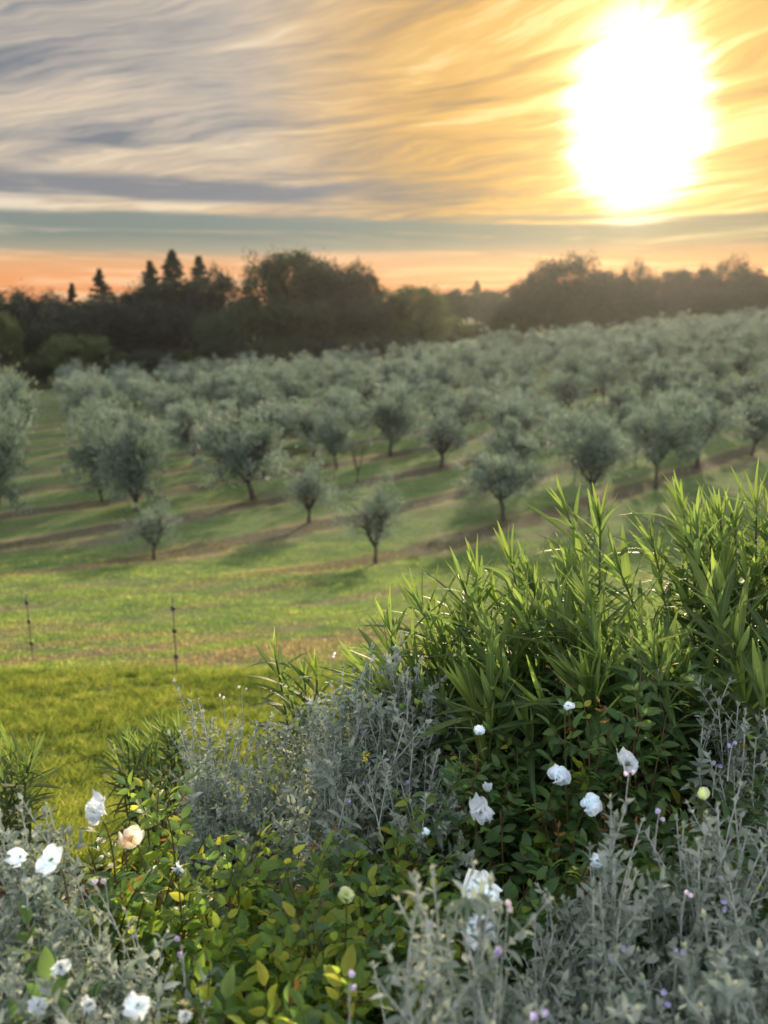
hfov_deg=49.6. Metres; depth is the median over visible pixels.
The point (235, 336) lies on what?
woodland tree
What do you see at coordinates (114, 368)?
olive tree
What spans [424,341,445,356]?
olive tree
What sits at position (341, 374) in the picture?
olive tree
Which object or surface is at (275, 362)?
olive tree
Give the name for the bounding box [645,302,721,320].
bush
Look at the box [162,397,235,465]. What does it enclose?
olive tree
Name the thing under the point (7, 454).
olive tree
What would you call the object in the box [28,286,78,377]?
woodland tree
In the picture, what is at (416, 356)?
olive tree
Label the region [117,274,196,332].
woodland tree
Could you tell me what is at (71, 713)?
lawn grass
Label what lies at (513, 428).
olive tree
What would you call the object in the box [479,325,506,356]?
olive tree
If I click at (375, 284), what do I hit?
woodland tree
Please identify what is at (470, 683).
oleander bush
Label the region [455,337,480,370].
olive tree
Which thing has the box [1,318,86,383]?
woodland tree
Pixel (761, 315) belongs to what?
olive tree
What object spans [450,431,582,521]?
olive tree
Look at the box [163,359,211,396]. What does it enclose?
olive tree
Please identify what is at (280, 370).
olive tree
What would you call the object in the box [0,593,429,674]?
electric fence
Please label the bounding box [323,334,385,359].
bush
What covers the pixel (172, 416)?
olive tree
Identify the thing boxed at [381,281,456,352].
woodland tree
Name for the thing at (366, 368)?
olive tree
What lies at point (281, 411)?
olive tree
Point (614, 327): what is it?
olive tree
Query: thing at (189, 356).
bush
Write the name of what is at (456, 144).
sky
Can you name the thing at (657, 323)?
olive tree
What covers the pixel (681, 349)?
olive tree
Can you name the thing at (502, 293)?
woodland tree
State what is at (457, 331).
bush
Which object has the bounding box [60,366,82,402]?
olive tree
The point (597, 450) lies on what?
olive tree
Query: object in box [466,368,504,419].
olive tree
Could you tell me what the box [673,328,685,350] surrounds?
olive tree
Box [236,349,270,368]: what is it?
olive tree
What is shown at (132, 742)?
oleander bush
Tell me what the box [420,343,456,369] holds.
olive tree
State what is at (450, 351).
olive tree
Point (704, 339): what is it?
olive tree
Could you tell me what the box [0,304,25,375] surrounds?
woodland tree
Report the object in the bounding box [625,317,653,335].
olive tree
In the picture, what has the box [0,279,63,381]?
woodland tree
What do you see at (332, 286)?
woodland tree
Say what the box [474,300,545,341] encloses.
woodland tree
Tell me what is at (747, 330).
olive tree
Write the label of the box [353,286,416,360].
woodland tree
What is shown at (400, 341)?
bush
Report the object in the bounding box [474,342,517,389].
olive tree
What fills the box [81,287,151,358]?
woodland tree
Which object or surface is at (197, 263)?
woodland tree
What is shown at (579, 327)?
olive tree
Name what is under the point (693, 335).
olive tree
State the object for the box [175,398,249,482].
olive tree
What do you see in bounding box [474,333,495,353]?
olive tree
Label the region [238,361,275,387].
olive tree
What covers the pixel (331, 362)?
olive tree
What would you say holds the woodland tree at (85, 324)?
on the ground at (438, 512)
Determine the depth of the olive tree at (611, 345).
89.25 m
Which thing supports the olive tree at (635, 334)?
on the ground at (438, 512)
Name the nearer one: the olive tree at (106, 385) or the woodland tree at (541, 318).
the olive tree at (106, 385)
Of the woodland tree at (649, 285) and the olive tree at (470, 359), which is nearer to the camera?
the olive tree at (470, 359)
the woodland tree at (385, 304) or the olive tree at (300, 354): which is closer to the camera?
the olive tree at (300, 354)
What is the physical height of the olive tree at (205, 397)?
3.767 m
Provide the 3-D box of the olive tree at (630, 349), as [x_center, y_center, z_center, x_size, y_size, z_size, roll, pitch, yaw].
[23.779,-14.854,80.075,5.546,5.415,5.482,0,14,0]
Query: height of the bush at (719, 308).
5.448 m
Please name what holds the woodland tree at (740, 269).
on the ground at (438, 512)
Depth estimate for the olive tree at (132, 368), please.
88.23 m
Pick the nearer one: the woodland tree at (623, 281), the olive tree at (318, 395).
the olive tree at (318, 395)
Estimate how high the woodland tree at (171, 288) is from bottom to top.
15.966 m
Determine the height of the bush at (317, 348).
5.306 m
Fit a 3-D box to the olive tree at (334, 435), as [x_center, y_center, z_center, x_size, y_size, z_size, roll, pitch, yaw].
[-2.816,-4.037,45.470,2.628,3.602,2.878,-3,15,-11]
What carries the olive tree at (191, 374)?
on the ground at (438, 512)
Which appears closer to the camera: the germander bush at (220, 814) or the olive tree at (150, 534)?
the germander bush at (220, 814)
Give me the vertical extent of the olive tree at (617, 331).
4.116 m
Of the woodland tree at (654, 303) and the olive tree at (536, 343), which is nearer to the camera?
the olive tree at (536, 343)
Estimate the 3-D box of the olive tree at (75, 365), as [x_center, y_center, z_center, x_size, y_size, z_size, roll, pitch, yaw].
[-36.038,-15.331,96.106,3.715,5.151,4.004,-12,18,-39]
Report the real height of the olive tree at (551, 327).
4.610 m
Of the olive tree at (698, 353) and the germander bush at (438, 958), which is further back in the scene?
the olive tree at (698, 353)
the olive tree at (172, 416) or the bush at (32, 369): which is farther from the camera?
the bush at (32, 369)
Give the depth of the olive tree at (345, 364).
90.28 m
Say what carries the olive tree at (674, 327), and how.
on the ground at (438, 512)
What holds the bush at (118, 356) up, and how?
on the ground at (438, 512)
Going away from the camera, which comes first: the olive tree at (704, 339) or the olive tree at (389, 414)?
the olive tree at (389, 414)
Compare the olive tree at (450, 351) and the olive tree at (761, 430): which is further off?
the olive tree at (450, 351)
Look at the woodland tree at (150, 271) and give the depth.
144.63 m
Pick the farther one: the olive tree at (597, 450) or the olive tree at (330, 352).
the olive tree at (330, 352)
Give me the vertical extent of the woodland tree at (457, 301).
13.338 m
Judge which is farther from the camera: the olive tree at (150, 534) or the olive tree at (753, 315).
the olive tree at (753, 315)
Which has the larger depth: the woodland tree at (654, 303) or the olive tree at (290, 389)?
the woodland tree at (654, 303)
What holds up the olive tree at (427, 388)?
on the ground at (438, 512)
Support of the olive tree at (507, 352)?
on the ground at (438, 512)
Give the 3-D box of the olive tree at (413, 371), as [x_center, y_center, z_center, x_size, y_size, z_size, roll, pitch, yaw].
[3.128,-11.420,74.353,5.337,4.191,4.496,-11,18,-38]
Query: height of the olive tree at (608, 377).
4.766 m
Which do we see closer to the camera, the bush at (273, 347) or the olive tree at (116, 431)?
the olive tree at (116, 431)
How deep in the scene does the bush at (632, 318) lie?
168.60 m
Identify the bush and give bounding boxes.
[0,721,64,874]
[0,792,120,1023]
[1,843,108,1023]
[9,358,60,388]
[16,873,248,1023]
[27,331,115,376]
[54,764,250,1001]
[80,353,120,376]
[91,704,207,870]
[107,351,156,371]
[116,346,180,381]
[122,818,397,1023]
[160,346,197,369]
[161,652,335,931]
[178,350,210,369]
[194,342,263,365]
[230,336,304,365]
[246,626,349,890]
[276,337,344,363]
[280,630,499,963]
[309,789,465,1023]
[314,535,560,890]
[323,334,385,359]
[348,860,553,1023]
[360,331,423,361]
[407,734,639,1022]
[411,325,449,348]
[412,725,544,935]
[428,475,706,945]
[432,314,477,347]
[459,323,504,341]
[464,769,677,1023]
[526,636,708,868]
[542,458,767,904]
[545,314,617,331]
[573,712,767,1023]
[604,309,666,326]
[607,741,767,1023]
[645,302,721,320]
[680,674,767,921]
[689,302,765,316]
[736,297,767,310]
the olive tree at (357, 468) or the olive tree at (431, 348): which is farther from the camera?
the olive tree at (431, 348)
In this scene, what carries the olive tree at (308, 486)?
on the ground at (438, 512)
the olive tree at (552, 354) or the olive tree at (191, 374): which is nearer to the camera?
the olive tree at (191, 374)
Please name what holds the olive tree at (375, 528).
on the ground at (438, 512)
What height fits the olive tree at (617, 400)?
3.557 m
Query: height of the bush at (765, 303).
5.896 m
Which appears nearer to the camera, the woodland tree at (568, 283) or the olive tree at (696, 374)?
the olive tree at (696, 374)
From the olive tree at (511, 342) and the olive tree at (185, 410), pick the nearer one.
the olive tree at (185, 410)
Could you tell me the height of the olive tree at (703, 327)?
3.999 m
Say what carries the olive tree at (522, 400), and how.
on the ground at (438, 512)
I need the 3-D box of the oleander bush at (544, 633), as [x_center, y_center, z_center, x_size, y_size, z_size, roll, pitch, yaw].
[0.537,0.711,2.503,0.833,1.517,1.125,0,14,0]
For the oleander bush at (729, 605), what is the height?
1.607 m
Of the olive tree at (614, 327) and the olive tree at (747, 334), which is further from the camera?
the olive tree at (614, 327)
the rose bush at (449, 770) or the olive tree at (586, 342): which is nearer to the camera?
the rose bush at (449, 770)
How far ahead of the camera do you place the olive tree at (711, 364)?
70.06 m
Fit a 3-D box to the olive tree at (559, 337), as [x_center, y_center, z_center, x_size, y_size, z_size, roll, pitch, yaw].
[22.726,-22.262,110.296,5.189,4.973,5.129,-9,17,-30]
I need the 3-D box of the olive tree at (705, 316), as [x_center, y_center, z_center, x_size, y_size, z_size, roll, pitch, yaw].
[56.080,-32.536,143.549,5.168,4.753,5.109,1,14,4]
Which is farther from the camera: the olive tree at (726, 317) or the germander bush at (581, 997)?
the olive tree at (726, 317)
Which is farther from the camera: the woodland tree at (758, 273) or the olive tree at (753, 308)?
the woodland tree at (758, 273)
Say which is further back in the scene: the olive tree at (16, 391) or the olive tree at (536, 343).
the olive tree at (536, 343)
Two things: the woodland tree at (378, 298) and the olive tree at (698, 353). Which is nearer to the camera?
the olive tree at (698, 353)
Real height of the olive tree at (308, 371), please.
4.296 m
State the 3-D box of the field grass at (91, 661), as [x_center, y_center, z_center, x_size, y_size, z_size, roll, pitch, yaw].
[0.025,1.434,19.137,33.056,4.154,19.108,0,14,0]
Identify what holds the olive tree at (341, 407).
on the ground at (438, 512)
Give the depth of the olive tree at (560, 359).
80.85 m
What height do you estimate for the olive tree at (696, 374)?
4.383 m
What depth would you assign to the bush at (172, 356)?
124.76 m
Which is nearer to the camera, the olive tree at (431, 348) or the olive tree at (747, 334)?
the olive tree at (747, 334)
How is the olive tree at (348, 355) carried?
on the ground at (438, 512)
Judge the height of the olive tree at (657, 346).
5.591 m
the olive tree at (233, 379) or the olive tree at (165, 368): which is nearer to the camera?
the olive tree at (233, 379)
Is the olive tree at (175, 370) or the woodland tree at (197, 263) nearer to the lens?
the olive tree at (175, 370)
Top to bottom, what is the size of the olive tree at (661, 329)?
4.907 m
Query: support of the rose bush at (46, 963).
on the ground at (438, 512)
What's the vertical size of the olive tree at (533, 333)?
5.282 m
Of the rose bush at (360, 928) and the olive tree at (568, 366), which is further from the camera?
the olive tree at (568, 366)
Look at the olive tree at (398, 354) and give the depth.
103.41 m
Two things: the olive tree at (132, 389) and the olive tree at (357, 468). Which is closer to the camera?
the olive tree at (357, 468)
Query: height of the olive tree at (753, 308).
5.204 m
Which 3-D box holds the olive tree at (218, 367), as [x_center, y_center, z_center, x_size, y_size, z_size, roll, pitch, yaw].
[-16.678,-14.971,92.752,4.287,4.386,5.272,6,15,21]
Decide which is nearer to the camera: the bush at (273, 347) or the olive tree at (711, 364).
the olive tree at (711, 364)
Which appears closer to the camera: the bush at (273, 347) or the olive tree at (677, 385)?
the olive tree at (677, 385)
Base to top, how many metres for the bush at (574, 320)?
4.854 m
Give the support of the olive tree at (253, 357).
on the ground at (438, 512)
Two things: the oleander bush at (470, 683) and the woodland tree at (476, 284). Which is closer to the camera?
the oleander bush at (470, 683)
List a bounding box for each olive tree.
[0,352,49,443]
[0,372,28,411]
[0,379,31,408]
[0,391,42,516]
[49,362,117,416]
[50,359,93,392]
[54,359,82,380]
[57,396,126,501]
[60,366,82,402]
[60,371,115,406]
[63,370,109,411]
[77,395,183,511]
[78,387,130,434]
[84,406,181,454]
[89,395,135,439]
[102,360,127,395]
[102,363,131,394]
[107,362,149,401]
[111,363,156,406]
[111,493,188,559]
[119,368,171,417]
[125,377,163,406]
[129,378,182,422]
[137,381,208,420]
[150,354,188,384]
[153,360,187,388]
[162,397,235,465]
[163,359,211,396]
[164,403,184,441]
[173,357,209,402]
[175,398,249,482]
[182,399,228,430]
[184,395,299,500]
[185,358,252,401]
[191,374,215,407]
[198,353,225,375]
[207,357,231,376]
[213,358,234,375]
[213,371,271,422]
[224,372,286,429]
[230,355,264,388]
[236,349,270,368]
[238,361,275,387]
[246,357,311,405]
[251,395,311,447]
[263,354,283,377]
[269,448,339,522]
[273,368,317,412]
[275,360,314,375]
[275,387,359,455]
[286,360,316,394]
[289,348,309,366]
[294,353,321,385]
[300,347,341,377]
[300,354,366,394]
[306,380,361,414]
[309,405,357,467]
[311,363,338,398]
[319,345,344,367]
[319,389,372,446]
[323,465,413,563]
[330,376,435,455]
[332,343,362,368]
[332,357,362,383]
[334,366,387,408]
[343,423,375,483]
[351,344,380,364]
[352,357,373,374]
[355,359,376,386]
[363,350,413,387]
[368,353,397,378]
[368,371,439,407]
[386,341,410,375]
[389,348,424,376]
[403,341,427,366]
[403,361,433,404]
[407,388,475,468]
[409,355,440,377]
[414,373,453,422]
[417,341,438,359]
[418,355,468,395]
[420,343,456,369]
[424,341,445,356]
[426,377,496,447]
[435,341,464,360]
[436,360,470,390]
[442,338,478,367]
[449,337,484,386]
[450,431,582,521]
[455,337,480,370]
[458,350,515,390]
[464,408,553,468]
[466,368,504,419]
[471,376,561,433]
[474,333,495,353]
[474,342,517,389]
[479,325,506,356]
[479,384,558,435]
[487,338,519,360]
[492,322,524,347]
[493,362,544,397]
[494,334,519,357]
[497,386,545,417]
[502,351,541,382]
[515,343,546,376]
[518,340,547,371]
[522,324,549,348]
[530,394,651,509]
[536,395,612,449]
[538,335,579,368]
[540,324,580,351]
[541,356,602,413]
[542,328,561,338]
[542,329,568,352]
[542,344,608,390]
[543,325,564,340]
[543,346,573,374]
[560,322,604,348]
[561,316,590,336]
[569,335,627,392]
[573,334,610,356]
[581,351,640,405]
[590,323,609,340]
[595,379,640,426]
[600,328,629,352]
[604,324,632,338]
[604,335,635,369]
[606,322,624,332]
[607,330,659,383]
[612,389,660,453]
[620,324,641,336]
[621,376,717,488]
[622,350,658,397]
[624,320,644,332]
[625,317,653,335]
[627,327,645,344]
[633,350,680,400]
[636,323,678,373]
[637,317,680,342]
[641,311,671,332]
[643,325,670,356]
[645,375,699,435]
[648,353,709,393]
[651,377,764,468]
[655,320,687,338]
[655,348,692,380]
[664,333,697,364]
[673,309,695,323]
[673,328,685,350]
[675,319,699,336]
[677,323,705,346]
[680,343,712,369]
[689,370,754,415]
[692,345,738,385]
[695,329,721,354]
[696,319,731,336]
[698,321,727,343]
[699,313,720,321]
[704,324,740,346]
[705,314,724,325]
[707,314,746,347]
[707,334,740,363]
[721,312,744,328]
[721,336,767,376]
[721,362,767,404]
[724,309,741,320]
[725,320,762,343]
[729,318,767,354]
[730,387,767,455]
[739,307,760,318]
[742,339,767,365]
[746,310,759,320]
[749,306,761,315]
[752,318,767,346]
[753,309,767,329]
[753,357,767,388]
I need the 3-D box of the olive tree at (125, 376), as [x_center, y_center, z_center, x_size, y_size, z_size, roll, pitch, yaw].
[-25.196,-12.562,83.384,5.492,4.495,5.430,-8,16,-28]
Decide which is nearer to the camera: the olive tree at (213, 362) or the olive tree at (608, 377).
the olive tree at (608, 377)
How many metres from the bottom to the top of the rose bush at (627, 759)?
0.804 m
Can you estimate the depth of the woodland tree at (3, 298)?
134.63 m
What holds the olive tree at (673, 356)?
on the ground at (438, 512)
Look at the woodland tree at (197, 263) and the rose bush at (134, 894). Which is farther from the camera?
the woodland tree at (197, 263)
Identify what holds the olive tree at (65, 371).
on the ground at (438, 512)
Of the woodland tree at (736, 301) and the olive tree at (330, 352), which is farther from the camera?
the woodland tree at (736, 301)
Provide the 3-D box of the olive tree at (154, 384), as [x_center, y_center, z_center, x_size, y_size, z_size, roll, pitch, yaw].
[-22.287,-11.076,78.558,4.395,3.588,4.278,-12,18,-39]
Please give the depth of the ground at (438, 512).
31.69 m
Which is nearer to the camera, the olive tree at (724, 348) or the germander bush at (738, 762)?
the germander bush at (738, 762)
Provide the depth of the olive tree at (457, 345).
112.07 m
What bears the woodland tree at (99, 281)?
on the ground at (438, 512)
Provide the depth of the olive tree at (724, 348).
83.20 m
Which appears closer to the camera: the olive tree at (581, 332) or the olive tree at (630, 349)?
the olive tree at (630, 349)
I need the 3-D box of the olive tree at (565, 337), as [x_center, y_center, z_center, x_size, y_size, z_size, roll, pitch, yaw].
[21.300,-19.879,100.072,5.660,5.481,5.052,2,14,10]
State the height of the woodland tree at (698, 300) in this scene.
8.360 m
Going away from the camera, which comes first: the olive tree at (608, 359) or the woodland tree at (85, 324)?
the olive tree at (608, 359)
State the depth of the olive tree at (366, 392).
69.43 m
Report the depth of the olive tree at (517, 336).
119.93 m
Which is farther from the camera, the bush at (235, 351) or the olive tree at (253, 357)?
the bush at (235, 351)
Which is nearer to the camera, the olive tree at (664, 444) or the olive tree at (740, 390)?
the olive tree at (664, 444)
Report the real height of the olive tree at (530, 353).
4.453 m
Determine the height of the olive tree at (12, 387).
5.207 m
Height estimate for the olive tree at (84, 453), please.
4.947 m
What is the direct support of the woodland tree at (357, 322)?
on the ground at (438, 512)
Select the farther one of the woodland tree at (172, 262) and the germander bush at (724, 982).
the woodland tree at (172, 262)
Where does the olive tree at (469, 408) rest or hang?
on the ground at (438, 512)
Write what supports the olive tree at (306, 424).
on the ground at (438, 512)
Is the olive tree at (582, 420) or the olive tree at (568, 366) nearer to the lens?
the olive tree at (582, 420)
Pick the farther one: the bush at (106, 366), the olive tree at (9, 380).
the bush at (106, 366)
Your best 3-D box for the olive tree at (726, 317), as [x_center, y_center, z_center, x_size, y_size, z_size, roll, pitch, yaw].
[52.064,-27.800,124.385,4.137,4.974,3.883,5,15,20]
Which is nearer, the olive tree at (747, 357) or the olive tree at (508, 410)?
the olive tree at (508, 410)
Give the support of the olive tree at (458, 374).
on the ground at (438, 512)
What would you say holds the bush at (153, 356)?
on the ground at (438, 512)
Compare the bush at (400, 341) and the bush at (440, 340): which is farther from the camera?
the bush at (440, 340)
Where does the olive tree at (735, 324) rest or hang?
on the ground at (438, 512)
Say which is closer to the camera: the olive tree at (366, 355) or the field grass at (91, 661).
the field grass at (91, 661)
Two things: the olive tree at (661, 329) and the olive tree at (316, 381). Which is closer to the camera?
the olive tree at (316, 381)
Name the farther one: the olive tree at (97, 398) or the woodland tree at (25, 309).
the woodland tree at (25, 309)
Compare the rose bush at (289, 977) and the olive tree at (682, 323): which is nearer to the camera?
the rose bush at (289, 977)
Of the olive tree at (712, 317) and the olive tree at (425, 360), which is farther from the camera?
the olive tree at (712, 317)
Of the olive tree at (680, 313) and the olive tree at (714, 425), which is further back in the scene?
the olive tree at (680, 313)
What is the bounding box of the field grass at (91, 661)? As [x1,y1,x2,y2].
[0,539,766,672]
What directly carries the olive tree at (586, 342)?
on the ground at (438, 512)
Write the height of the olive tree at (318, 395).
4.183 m
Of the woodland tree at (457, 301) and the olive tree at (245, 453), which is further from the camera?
the woodland tree at (457, 301)
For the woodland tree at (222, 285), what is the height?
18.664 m
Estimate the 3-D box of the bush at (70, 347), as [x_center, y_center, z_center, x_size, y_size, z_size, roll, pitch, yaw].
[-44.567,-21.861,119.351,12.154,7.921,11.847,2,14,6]
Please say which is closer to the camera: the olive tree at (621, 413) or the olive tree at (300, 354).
the olive tree at (621, 413)
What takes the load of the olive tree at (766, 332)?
on the ground at (438, 512)
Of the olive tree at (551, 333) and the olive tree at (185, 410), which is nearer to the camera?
the olive tree at (185, 410)
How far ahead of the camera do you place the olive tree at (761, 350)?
78.30 m
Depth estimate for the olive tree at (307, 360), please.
100.62 m
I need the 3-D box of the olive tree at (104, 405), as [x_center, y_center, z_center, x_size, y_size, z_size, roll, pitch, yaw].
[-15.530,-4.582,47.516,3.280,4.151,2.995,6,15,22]
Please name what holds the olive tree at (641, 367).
on the ground at (438, 512)
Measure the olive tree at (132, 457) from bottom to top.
4.967 m
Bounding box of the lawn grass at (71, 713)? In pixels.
[0,658,426,871]
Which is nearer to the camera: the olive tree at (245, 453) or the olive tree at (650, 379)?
the olive tree at (245, 453)
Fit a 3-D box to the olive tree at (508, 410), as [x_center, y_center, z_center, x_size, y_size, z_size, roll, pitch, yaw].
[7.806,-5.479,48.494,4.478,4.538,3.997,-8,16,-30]
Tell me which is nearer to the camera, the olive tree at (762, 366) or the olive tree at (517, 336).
the olive tree at (762, 366)
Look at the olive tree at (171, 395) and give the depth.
61.95 m
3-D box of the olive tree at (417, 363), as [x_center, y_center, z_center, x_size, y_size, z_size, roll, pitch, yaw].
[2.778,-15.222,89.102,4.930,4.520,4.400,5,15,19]
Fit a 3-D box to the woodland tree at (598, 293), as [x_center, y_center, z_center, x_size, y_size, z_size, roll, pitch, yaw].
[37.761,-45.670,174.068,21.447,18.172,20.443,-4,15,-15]
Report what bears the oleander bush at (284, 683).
on the ground at (438, 512)
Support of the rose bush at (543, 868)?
on the ground at (438, 512)
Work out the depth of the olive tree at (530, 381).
67.22 m
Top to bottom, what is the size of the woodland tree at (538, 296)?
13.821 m
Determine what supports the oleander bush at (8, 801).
on the ground at (438, 512)
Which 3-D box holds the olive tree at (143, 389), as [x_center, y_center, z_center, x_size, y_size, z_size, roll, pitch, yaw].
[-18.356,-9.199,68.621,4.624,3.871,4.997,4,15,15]
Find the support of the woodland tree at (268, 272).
on the ground at (438, 512)
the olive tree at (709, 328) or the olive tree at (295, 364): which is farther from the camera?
the olive tree at (709, 328)
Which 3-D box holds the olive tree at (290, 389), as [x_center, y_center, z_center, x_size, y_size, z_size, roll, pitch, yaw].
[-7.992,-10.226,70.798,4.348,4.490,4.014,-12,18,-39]
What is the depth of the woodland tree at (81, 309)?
142.98 m
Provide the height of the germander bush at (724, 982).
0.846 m
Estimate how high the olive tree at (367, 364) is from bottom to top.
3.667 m
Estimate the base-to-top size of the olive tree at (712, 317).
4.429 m
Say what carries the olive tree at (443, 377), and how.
on the ground at (438, 512)
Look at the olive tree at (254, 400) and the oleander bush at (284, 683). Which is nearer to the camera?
the oleander bush at (284, 683)
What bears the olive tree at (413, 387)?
on the ground at (438, 512)
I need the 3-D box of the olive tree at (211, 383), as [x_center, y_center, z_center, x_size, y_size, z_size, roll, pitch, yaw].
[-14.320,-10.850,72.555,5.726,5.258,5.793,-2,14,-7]
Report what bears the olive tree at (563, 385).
on the ground at (438, 512)
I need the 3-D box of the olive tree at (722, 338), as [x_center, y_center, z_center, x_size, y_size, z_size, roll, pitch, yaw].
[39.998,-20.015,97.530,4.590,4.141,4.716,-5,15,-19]
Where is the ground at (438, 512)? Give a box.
[0,314,767,1023]
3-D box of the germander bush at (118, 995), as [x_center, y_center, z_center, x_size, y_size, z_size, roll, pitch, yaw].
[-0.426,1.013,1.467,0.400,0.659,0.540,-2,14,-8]
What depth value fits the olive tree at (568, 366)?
71.10 m
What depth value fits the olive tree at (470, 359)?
86.96 m
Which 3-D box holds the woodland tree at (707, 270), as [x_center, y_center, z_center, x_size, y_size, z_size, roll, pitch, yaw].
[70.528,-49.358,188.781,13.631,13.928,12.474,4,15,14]
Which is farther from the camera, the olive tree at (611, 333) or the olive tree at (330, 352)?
the olive tree at (330, 352)
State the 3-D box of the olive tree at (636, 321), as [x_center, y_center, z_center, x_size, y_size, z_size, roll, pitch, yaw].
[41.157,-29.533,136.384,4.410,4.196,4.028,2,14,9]
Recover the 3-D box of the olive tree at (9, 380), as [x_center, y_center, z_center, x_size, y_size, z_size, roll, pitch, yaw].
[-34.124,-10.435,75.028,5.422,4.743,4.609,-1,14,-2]
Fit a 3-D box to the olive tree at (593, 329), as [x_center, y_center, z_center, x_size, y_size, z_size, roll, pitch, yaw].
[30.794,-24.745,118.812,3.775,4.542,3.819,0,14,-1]
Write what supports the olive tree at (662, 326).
on the ground at (438, 512)
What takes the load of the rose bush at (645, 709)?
on the ground at (438, 512)
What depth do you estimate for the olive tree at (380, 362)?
94.26 m
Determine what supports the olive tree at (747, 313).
on the ground at (438, 512)
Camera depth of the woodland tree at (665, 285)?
183.29 m
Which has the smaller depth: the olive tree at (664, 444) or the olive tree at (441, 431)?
the olive tree at (664, 444)
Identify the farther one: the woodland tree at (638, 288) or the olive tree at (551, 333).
the woodland tree at (638, 288)
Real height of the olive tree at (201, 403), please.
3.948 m
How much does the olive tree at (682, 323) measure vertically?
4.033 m
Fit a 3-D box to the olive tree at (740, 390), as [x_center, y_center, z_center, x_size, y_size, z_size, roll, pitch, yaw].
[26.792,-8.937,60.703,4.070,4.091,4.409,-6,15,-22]
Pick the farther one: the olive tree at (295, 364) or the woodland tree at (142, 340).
the woodland tree at (142, 340)
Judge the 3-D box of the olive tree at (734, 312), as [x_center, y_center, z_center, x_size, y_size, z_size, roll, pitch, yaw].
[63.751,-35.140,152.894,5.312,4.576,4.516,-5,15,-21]
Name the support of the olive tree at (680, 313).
on the ground at (438, 512)
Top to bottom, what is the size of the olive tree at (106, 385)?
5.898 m
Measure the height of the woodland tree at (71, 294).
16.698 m
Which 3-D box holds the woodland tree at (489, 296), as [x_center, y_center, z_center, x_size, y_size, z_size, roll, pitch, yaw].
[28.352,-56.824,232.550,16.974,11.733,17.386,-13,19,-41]
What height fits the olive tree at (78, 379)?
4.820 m
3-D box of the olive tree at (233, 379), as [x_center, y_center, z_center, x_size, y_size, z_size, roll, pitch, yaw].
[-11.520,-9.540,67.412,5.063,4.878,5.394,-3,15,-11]
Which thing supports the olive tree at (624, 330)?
on the ground at (438, 512)
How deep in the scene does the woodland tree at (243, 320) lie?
130.37 m
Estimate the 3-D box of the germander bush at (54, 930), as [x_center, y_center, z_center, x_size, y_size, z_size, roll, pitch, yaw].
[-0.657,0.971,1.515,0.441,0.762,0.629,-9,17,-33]
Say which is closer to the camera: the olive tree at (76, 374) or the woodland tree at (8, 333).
the olive tree at (76, 374)
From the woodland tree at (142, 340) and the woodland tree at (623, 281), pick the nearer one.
the woodland tree at (142, 340)
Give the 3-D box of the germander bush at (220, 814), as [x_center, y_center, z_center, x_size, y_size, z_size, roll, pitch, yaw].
[-0.398,0.930,2.517,0.575,0.924,0.736,0,14,0]
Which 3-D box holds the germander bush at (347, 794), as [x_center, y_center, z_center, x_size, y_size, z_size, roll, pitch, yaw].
[0.009,0.872,2.227,0.599,0.957,0.627,0,14,0]
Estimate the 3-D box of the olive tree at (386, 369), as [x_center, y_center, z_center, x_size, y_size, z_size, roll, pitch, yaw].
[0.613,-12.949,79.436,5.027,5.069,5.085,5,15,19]
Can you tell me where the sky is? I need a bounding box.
[0,0,767,321]
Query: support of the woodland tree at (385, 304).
on the ground at (438, 512)
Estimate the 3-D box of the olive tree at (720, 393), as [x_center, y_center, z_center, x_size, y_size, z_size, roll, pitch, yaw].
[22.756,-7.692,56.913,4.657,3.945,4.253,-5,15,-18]
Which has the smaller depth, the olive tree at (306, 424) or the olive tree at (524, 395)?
the olive tree at (306, 424)
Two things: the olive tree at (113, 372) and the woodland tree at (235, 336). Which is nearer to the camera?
the olive tree at (113, 372)
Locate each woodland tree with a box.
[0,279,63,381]
[0,289,10,303]
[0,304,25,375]
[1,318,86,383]
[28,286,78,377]
[52,282,80,373]
[58,296,139,377]
[61,301,112,355]
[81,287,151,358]
[85,268,114,371]
[94,297,180,371]
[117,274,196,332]
[138,259,197,346]
[157,278,215,332]
[158,249,190,354]
[174,254,246,368]
[177,261,260,345]
[181,306,247,359]
[211,292,296,361]
[229,244,349,362]
[266,248,376,317]
[314,290,395,348]
[339,256,388,304]
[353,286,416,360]
[356,291,428,343]
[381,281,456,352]
[433,287,487,326]
[463,280,485,326]
[466,288,510,320]
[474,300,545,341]
[480,289,518,306]
[484,305,567,340]
[497,273,569,330]
[510,248,614,315]
[514,267,586,335]
[570,267,637,313]
[618,290,690,326]
[620,255,662,306]
[620,276,649,328]
[634,269,702,300]
[644,290,725,317]
[669,265,724,317]
[687,280,767,313]
[690,252,760,297]
[721,263,767,299]
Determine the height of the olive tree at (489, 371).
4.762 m
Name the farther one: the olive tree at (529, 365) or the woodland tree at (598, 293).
the woodland tree at (598, 293)

